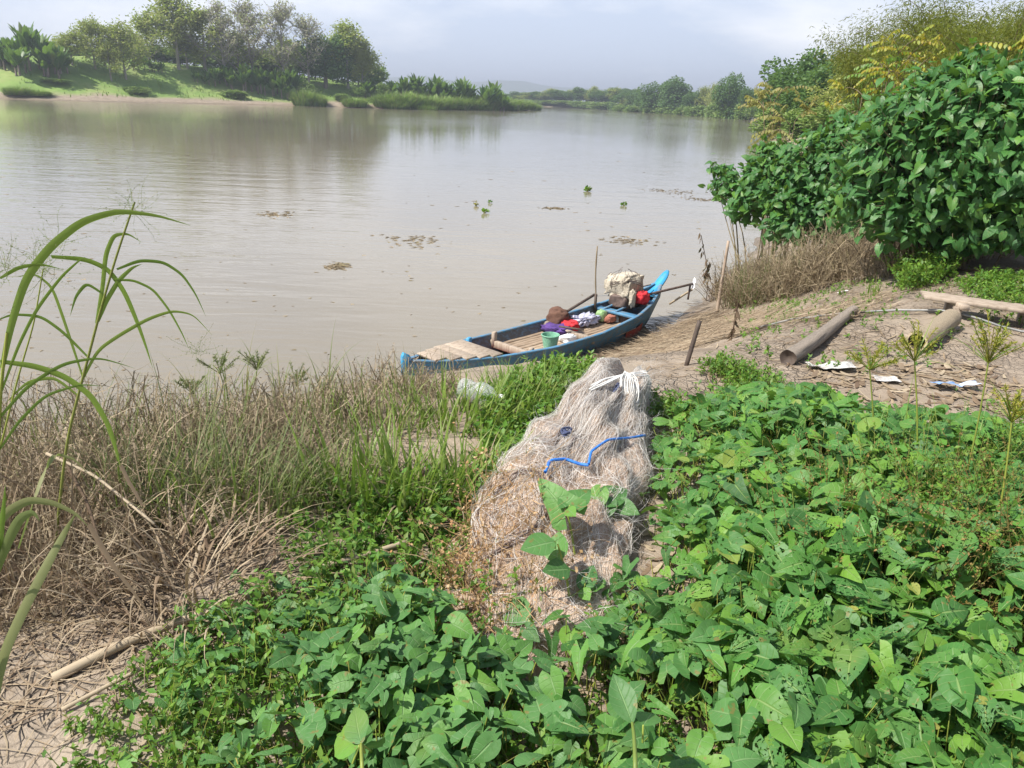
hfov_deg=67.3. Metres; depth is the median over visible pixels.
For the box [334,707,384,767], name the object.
creeper shoot
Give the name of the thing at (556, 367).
weeds
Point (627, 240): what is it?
floating debris
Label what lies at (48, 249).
tall grass
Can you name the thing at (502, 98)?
banana plant
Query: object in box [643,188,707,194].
floating debris
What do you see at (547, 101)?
shrub
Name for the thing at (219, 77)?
banana plant
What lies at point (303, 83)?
shrub
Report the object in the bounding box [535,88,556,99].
tree
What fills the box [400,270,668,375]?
river boat
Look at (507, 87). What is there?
hills
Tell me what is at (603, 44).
sky
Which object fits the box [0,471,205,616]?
dead grass clump
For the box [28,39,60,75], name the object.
banana plant
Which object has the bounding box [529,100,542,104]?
shrub
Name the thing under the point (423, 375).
dry shrub
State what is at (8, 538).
tall grass
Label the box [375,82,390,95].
shrub
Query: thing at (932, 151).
leafy bush
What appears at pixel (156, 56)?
shrub
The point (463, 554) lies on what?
withered vine
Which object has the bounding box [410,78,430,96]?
banana plant
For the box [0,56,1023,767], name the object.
ground
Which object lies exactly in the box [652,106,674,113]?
shrub
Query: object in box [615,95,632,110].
tree
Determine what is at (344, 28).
tree
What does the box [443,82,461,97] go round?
banana plant
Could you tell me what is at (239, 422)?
dry shrub
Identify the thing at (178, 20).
tree
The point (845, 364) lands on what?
plastic sheet
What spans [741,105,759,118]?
shrub
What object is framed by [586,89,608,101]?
tree
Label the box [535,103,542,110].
reed clump
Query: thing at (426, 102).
reed clump
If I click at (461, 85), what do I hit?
banana plant
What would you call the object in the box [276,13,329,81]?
tree
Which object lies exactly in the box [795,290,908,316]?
stick
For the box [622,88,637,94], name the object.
tree
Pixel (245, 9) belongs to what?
tree
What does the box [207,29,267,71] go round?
tree
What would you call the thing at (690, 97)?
tree
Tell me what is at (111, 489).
stick
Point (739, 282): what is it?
dry shrub
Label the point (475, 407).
grass clump
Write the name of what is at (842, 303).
straw
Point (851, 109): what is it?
shrub
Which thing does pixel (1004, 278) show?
weeds
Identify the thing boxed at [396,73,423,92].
banana plant
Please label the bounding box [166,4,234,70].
tree
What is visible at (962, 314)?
metal rod
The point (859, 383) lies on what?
leaf litter
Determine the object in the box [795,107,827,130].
shrub
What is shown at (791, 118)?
shrub
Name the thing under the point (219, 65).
shrub
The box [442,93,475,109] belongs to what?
reed clump
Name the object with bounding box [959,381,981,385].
wrapper
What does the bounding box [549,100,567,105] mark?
shrub
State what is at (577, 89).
tree
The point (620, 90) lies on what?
tree
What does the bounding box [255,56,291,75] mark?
shrub
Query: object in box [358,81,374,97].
banana plant
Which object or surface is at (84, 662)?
stick
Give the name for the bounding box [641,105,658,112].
shrub
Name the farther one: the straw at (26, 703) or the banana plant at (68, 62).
the banana plant at (68, 62)
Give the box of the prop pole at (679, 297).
[669,288,692,304]
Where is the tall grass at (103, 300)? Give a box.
[0,167,224,543]
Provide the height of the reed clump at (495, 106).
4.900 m
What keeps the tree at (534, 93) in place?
on the ground at (176, 80)
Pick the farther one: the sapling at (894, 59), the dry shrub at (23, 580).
the sapling at (894, 59)
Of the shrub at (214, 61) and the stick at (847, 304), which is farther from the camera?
the shrub at (214, 61)
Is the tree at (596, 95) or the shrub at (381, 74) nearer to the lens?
the shrub at (381, 74)
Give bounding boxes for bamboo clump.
[808,2,1013,101]
[822,40,885,114]
[843,0,1023,89]
[883,0,1023,86]
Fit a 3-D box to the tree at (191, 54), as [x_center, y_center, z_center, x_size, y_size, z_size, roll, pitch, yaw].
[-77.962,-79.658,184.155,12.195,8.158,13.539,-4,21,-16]
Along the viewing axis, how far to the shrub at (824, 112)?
51.48 m
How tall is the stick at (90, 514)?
0.256 m
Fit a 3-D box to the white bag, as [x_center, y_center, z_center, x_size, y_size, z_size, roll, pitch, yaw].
[0.780,-0.639,10.801,0.224,0.125,0.196,-16,27,-40]
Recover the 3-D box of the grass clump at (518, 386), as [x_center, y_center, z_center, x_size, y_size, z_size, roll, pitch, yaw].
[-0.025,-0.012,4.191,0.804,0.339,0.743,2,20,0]
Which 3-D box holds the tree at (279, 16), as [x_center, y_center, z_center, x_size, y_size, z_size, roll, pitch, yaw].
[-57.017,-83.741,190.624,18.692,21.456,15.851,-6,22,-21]
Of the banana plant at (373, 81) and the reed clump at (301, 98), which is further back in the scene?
the banana plant at (373, 81)
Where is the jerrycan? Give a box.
[595,309,606,321]
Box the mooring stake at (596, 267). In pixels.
[595,246,597,293]
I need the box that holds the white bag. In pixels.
[558,333,576,342]
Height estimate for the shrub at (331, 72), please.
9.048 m
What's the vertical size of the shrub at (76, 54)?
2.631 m
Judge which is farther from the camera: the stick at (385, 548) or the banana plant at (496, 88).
the banana plant at (496, 88)
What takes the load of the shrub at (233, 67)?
on the ground at (176, 80)
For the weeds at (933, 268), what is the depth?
8.71 m
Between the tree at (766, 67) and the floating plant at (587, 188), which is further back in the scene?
the tree at (766, 67)
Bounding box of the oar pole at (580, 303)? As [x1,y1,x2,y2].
[567,293,594,311]
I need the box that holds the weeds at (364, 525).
[287,464,471,579]
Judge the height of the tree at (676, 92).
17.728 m
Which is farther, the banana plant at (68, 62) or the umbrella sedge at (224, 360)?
the banana plant at (68, 62)
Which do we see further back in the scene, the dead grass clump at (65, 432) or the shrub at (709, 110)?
the shrub at (709, 110)
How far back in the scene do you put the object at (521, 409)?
4.04 m
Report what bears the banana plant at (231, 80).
on the ground at (176, 80)
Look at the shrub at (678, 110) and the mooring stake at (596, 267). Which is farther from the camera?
the shrub at (678, 110)
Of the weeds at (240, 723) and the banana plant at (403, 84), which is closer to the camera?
the weeds at (240, 723)
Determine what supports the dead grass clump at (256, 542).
on the ground at (176, 80)
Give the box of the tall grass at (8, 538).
[0,453,152,691]
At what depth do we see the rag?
11.74 m
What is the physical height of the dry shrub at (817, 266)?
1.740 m
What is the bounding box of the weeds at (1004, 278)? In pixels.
[953,265,1023,303]
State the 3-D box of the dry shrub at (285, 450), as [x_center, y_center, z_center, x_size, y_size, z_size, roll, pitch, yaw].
[-0.912,0.280,3.262,1.000,0.396,0.837,2,20,0]
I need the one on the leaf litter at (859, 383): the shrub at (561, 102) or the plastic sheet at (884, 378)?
the plastic sheet at (884, 378)
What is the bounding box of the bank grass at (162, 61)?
[20,54,431,101]
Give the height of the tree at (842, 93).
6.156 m
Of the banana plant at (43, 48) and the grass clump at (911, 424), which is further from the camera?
the banana plant at (43, 48)
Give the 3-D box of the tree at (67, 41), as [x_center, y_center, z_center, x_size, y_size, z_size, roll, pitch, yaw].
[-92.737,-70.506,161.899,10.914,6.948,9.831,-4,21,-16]
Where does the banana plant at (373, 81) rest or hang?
on the ground at (176, 80)
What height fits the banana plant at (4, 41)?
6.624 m
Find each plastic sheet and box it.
[805,361,855,368]
[873,375,901,381]
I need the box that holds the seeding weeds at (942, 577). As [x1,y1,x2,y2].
[709,415,1023,636]
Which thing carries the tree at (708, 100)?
on the ground at (176, 80)
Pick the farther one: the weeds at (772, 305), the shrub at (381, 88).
the shrub at (381, 88)
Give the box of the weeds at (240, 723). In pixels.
[116,527,1023,767]
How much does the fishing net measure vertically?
0.597 m
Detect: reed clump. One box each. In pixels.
[0,85,35,94]
[25,89,52,95]
[286,86,318,106]
[305,93,328,106]
[339,96,369,106]
[368,90,410,106]
[381,100,409,109]
[386,89,423,109]
[399,91,433,107]
[412,102,438,109]
[416,92,448,109]
[430,93,461,109]
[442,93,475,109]
[445,103,463,109]
[463,93,488,109]
[470,104,493,110]
[475,98,504,110]
[499,105,521,110]
[501,94,519,108]
[510,95,530,110]
[516,98,537,109]
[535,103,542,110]
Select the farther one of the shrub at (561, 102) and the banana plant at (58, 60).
the shrub at (561, 102)
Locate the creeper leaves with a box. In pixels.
[364,381,1023,767]
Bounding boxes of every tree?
[51,31,93,65]
[64,12,110,69]
[89,39,131,80]
[93,15,154,79]
[121,11,181,67]
[132,0,202,69]
[161,33,211,68]
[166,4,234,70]
[182,0,255,81]
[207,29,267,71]
[215,0,291,84]
[241,0,314,72]
[262,36,304,70]
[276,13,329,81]
[296,31,357,88]
[312,18,386,88]
[346,39,386,82]
[509,91,532,99]
[514,93,534,99]
[526,91,542,100]
[533,93,548,100]
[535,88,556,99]
[541,90,571,100]
[552,90,574,100]
[571,86,588,100]
[573,89,597,101]
[584,85,598,100]
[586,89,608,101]
[599,87,620,103]
[599,91,613,102]
[606,87,634,102]
[607,92,628,109]
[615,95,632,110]
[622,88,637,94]
[624,91,645,107]
[631,92,648,110]
[636,81,669,111]
[656,75,692,110]
[679,92,701,108]
[691,85,710,107]
[704,82,718,106]
[711,71,746,118]
[734,86,760,118]
[754,92,774,115]
[755,55,821,115]
[769,63,827,128]
[779,86,817,116]
[790,61,842,111]
[794,47,839,78]
[805,73,854,107]
[806,67,853,103]
[829,75,855,104]
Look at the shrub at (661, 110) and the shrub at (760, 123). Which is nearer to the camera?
the shrub at (760, 123)
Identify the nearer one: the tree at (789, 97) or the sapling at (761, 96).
the sapling at (761, 96)
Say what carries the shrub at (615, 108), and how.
on the ground at (176, 80)
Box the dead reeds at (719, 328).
[568,298,809,358]
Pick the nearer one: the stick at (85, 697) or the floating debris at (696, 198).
the stick at (85, 697)
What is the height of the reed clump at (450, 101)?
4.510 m
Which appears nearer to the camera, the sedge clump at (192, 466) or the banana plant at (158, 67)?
the sedge clump at (192, 466)
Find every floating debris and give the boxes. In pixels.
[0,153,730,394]
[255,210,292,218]
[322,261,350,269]
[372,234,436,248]
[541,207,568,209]
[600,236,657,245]
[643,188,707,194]
[672,196,712,200]
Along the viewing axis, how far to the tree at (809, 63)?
88.13 m
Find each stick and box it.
[45,452,155,524]
[51,589,269,682]
[60,452,113,584]
[61,658,159,711]
[320,540,406,570]
[559,326,583,330]
[684,320,701,365]
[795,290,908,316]
[956,267,1023,271]
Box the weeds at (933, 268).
[873,243,972,289]
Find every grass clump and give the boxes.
[0,371,214,584]
[0,463,244,665]
[0,468,361,701]
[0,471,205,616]
[264,387,516,539]
[294,370,463,453]
[364,405,563,522]
[367,354,544,438]
[441,353,578,419]
[472,353,588,405]
[727,276,770,306]
[812,402,1020,464]
[838,375,1023,496]
[865,274,884,296]
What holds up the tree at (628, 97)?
on the ground at (176, 80)
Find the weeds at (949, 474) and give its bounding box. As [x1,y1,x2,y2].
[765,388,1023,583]
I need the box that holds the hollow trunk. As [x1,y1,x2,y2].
[906,309,961,350]
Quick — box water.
[0,99,770,430]
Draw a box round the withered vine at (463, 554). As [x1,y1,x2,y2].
[380,422,610,679]
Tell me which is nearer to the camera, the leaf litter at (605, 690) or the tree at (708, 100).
the leaf litter at (605, 690)
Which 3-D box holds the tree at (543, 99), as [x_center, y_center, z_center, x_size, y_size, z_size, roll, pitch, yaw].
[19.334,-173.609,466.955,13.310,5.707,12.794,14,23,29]
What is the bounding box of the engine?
[604,267,695,309]
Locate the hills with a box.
[335,76,619,102]
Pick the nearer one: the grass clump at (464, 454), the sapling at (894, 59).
the grass clump at (464, 454)
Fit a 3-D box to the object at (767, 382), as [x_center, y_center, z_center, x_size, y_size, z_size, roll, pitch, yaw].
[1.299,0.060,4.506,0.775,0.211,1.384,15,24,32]
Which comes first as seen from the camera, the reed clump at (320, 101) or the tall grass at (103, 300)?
the tall grass at (103, 300)
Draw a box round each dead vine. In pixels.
[698,233,710,297]
[727,303,741,341]
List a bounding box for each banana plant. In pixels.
[0,36,16,69]
[2,38,32,75]
[8,22,54,70]
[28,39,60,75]
[33,46,73,78]
[52,44,73,73]
[141,56,153,70]
[150,61,164,72]
[199,65,219,86]
[208,63,229,85]
[221,66,250,90]
[232,62,254,91]
[251,67,270,93]
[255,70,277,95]
[267,67,293,98]
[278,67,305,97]
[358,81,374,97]
[365,77,383,93]
[373,79,398,92]
[388,75,412,90]
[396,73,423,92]
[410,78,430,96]
[418,80,438,96]
[428,73,449,98]
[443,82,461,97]
[453,76,472,98]
[463,83,478,100]
[473,85,495,102]
[479,80,501,104]
[496,89,510,110]
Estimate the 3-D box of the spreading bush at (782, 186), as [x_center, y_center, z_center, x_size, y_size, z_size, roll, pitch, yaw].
[4.909,-3.232,13.591,4.027,3.469,2.199,21,27,41]
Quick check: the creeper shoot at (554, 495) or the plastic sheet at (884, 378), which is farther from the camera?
the plastic sheet at (884, 378)
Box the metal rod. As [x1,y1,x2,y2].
[759,309,1023,332]
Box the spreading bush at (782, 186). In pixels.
[698,98,875,274]
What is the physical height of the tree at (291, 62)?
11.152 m
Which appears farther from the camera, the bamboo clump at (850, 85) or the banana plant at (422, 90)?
the banana plant at (422, 90)
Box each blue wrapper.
[930,381,961,386]
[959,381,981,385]
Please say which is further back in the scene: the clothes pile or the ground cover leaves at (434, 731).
the clothes pile
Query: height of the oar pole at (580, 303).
0.242 m
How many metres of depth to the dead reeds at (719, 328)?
10.27 m
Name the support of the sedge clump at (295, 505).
on the ground at (176, 80)
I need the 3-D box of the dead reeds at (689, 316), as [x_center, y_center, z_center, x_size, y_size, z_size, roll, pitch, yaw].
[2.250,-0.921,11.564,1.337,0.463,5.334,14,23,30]
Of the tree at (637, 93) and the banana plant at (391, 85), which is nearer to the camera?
the banana plant at (391, 85)
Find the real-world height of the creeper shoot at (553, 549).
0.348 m
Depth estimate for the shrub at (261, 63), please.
203.63 m
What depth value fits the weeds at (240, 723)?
2.09 m
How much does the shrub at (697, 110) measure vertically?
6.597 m
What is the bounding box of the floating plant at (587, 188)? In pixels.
[583,185,591,190]
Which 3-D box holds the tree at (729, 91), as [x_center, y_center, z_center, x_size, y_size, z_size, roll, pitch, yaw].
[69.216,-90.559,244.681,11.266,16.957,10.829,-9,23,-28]
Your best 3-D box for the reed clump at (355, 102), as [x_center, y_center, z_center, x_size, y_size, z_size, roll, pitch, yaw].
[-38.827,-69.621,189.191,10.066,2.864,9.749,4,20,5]
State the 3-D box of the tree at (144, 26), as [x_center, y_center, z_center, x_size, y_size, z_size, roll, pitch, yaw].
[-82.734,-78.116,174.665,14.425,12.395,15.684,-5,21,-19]
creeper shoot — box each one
[178,599,218,635]
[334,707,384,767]
[501,597,539,650]
[520,532,605,600]
[538,478,590,554]
[591,484,639,518]
[609,673,660,767]
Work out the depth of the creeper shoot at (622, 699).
1.61 m
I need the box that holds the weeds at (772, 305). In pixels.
[724,289,802,330]
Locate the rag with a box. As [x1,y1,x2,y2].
[604,314,616,322]
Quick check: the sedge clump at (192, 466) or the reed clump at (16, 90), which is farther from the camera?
the reed clump at (16, 90)
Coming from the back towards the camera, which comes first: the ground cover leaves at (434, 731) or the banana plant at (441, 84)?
the banana plant at (441, 84)
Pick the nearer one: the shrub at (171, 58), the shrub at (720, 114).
the shrub at (171, 58)
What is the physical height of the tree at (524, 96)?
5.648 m
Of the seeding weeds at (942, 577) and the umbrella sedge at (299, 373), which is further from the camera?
the umbrella sedge at (299, 373)
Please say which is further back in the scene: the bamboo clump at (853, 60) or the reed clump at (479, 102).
the reed clump at (479, 102)
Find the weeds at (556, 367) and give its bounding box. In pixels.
[447,350,601,505]
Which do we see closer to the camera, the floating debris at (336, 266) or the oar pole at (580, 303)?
the oar pole at (580, 303)
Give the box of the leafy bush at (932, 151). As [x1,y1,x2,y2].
[818,37,1023,278]
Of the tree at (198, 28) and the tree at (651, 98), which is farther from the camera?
the tree at (651, 98)
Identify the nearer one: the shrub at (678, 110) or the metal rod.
the metal rod
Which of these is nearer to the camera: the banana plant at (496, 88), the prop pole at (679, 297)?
the prop pole at (679, 297)
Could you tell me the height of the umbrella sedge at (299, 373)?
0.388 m
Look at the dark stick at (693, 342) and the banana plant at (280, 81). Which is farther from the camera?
the banana plant at (280, 81)
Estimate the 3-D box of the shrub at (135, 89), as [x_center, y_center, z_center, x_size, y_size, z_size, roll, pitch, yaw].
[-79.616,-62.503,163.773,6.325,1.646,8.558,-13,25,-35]
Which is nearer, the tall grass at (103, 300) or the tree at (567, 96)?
the tall grass at (103, 300)
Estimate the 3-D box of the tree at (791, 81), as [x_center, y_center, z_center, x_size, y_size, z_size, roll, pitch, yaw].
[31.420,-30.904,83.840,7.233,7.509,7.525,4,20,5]
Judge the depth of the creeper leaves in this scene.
2.28 m
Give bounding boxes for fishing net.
[433,352,680,669]
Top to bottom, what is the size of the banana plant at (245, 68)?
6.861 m
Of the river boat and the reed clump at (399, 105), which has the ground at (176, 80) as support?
the reed clump at (399, 105)
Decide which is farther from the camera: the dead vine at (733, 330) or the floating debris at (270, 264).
the floating debris at (270, 264)
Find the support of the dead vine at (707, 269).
on the ground at (176, 80)
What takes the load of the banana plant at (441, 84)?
on the ground at (176, 80)
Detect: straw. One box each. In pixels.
[0,497,413,767]
[636,267,1023,414]
[767,289,905,325]
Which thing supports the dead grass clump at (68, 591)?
on the ground at (176, 80)
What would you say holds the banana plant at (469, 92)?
on the ground at (176, 80)
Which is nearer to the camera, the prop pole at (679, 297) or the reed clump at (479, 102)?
the prop pole at (679, 297)
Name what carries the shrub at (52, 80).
on the ground at (176, 80)
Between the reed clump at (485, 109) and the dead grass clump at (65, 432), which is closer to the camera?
the dead grass clump at (65, 432)
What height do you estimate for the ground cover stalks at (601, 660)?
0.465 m
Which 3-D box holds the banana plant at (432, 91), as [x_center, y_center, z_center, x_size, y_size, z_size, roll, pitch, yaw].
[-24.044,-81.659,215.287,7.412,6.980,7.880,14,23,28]
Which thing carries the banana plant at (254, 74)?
on the ground at (176, 80)
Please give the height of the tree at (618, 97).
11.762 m
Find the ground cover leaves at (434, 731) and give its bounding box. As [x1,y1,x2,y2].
[116,417,984,767]
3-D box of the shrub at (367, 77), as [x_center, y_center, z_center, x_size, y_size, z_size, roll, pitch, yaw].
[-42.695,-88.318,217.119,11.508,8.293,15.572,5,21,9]
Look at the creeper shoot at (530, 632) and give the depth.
2.44 m
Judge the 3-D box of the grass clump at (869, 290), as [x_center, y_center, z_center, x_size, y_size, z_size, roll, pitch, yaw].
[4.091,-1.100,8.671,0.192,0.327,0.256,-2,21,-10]
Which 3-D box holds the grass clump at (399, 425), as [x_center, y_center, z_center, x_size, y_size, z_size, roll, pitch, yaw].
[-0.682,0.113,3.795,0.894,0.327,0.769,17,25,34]
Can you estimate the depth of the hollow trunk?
5.78 m
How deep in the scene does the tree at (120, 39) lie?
165.05 m
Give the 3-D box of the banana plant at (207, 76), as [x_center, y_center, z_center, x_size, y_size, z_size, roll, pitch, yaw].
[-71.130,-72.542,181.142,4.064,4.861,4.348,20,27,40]
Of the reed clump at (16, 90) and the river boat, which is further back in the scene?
the reed clump at (16, 90)
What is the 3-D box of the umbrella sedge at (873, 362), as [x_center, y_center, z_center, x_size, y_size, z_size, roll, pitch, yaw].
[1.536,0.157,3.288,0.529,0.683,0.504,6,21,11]
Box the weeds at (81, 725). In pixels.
[41,515,344,767]
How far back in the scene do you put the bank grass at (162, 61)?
176.32 m
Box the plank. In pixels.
[920,290,1023,324]
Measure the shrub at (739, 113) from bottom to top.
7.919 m
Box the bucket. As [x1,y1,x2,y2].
[541,332,559,347]
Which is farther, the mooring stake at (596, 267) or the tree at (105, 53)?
the tree at (105, 53)
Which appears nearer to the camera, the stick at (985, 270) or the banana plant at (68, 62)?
the stick at (985, 270)
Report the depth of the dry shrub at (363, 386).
3.97 m
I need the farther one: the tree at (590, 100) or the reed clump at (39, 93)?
the tree at (590, 100)
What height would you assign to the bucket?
0.198 m
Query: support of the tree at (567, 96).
on the ground at (176, 80)
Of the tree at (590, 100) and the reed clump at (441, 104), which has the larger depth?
the tree at (590, 100)
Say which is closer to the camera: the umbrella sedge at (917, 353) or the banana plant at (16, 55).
the umbrella sedge at (917, 353)
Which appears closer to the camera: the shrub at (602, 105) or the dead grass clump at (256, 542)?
the dead grass clump at (256, 542)
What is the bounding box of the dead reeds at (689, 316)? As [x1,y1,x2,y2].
[583,299,716,357]
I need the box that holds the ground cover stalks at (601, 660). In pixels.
[131,386,1023,767]
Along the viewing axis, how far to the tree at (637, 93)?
384.84 m
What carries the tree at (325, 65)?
on the ground at (176, 80)
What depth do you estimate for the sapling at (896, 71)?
14.05 m
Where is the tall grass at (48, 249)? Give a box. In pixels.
[0,209,187,505]
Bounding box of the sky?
[0,0,1023,92]
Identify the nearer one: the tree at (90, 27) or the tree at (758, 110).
the tree at (758, 110)
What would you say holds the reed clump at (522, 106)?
on the ground at (176, 80)
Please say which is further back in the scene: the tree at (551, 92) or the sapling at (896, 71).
the tree at (551, 92)
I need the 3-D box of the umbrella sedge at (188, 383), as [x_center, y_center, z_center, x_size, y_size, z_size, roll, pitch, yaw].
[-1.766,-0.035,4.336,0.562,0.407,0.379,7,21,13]
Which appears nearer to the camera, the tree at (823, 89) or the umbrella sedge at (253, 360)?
the umbrella sedge at (253, 360)
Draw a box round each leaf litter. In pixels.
[141,454,1022,767]
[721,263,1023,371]
[795,358,1023,414]
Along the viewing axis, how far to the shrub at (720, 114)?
245.55 m
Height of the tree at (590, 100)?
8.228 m
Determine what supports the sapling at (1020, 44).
on the ground at (176, 80)
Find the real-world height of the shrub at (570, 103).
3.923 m
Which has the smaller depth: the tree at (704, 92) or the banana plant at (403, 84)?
the banana plant at (403, 84)
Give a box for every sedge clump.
[33,378,293,561]
[94,398,362,569]
[220,422,401,540]
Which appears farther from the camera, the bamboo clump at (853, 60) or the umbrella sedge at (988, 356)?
the bamboo clump at (853, 60)
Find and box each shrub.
[0,345,234,557]
[0,351,281,550]
[0,402,245,631]
[0,404,193,653]
[5,359,352,540]
[39,78,72,82]
[65,49,95,56]
[122,86,151,93]
[143,45,175,62]
[144,360,398,459]
[158,48,188,64]
[171,393,417,509]
[180,48,220,65]
[200,48,230,67]
[216,89,248,98]
[224,49,254,70]
[241,51,273,69]
[242,345,461,441]
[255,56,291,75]
[274,47,304,76]
[297,80,317,93]
[310,60,351,80]
[322,340,472,402]
[333,93,350,99]
[338,64,377,83]
[349,86,367,97]
[351,66,390,84]
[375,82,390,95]
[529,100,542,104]
[539,100,560,104]
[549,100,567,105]
[564,101,586,107]
[572,101,603,108]
[586,102,616,109]
[612,104,626,110]
[621,105,640,111]
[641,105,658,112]
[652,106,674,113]
[673,106,689,114]
[682,104,706,116]
[685,254,751,301]
[694,228,826,308]
[704,102,718,116]
[710,101,732,118]
[733,102,751,119]
[736,213,911,302]
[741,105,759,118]
[748,106,783,139]
[776,107,809,140]
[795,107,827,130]
[797,102,853,127]
[826,104,857,120]
[836,243,1014,284]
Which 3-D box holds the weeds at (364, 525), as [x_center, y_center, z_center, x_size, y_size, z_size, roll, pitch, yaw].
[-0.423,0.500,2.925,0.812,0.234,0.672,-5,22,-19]
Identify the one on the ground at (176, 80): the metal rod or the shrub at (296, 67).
the shrub at (296, 67)
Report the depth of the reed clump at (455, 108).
208.57 m
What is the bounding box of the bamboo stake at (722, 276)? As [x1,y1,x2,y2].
[715,241,729,312]
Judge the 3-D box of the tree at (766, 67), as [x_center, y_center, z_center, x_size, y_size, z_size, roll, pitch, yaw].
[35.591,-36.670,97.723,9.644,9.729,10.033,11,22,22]
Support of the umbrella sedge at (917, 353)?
on the ground at (176, 80)
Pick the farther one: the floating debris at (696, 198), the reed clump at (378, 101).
the reed clump at (378, 101)
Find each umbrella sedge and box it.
[151,345,236,410]
[193,342,270,405]
[201,322,278,399]
[248,343,313,397]
[291,315,366,389]
[819,336,920,445]
[871,311,1023,485]
[877,319,982,470]
[964,380,1023,558]
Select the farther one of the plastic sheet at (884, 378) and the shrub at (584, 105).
the shrub at (584, 105)
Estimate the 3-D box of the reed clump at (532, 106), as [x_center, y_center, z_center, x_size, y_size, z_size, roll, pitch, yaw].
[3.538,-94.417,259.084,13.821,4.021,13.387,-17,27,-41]
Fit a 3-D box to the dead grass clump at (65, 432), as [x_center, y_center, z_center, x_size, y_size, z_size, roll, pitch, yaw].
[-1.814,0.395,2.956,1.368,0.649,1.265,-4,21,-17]
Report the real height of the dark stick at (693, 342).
0.338 m
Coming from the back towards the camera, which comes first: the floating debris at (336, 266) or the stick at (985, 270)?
the floating debris at (336, 266)
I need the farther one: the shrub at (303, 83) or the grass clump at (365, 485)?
the shrub at (303, 83)
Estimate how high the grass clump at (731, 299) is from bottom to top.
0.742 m
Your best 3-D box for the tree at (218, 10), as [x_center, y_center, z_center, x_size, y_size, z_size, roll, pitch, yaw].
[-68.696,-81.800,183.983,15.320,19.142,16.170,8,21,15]
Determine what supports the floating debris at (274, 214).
on the water
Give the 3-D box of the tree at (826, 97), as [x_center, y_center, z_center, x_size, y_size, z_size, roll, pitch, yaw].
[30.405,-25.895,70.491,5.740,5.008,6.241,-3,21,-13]
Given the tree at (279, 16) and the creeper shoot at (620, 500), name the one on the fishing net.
the creeper shoot at (620, 500)
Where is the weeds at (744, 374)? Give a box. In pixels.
[646,345,794,429]
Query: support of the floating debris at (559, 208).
on the water
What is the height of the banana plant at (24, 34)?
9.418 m
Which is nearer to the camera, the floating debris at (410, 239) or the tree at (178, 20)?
the floating debris at (410, 239)
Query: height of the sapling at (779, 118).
3.465 m
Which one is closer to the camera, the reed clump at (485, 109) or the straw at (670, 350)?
the straw at (670, 350)
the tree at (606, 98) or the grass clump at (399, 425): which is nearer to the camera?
the grass clump at (399, 425)
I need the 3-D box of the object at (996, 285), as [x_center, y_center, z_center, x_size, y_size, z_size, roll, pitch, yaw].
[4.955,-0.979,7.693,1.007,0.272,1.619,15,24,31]
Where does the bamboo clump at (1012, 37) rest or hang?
on the ground at (176, 80)
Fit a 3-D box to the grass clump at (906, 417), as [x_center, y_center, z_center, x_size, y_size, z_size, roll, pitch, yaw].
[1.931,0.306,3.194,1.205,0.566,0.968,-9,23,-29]
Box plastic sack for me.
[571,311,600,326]
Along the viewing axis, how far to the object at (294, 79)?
188.35 m
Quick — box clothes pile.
[541,306,579,335]
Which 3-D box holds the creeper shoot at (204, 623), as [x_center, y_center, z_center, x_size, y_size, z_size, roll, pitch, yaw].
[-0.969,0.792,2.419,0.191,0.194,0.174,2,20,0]
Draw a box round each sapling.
[738,82,812,233]
[748,96,818,256]
[820,77,905,121]
[844,44,924,105]
[860,24,947,94]
[948,35,1023,60]
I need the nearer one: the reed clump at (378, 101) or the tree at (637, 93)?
the reed clump at (378, 101)
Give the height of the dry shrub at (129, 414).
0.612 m
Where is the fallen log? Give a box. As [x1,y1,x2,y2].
[780,305,858,364]
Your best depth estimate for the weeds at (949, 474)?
2.80 m
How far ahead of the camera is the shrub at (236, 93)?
178.92 m

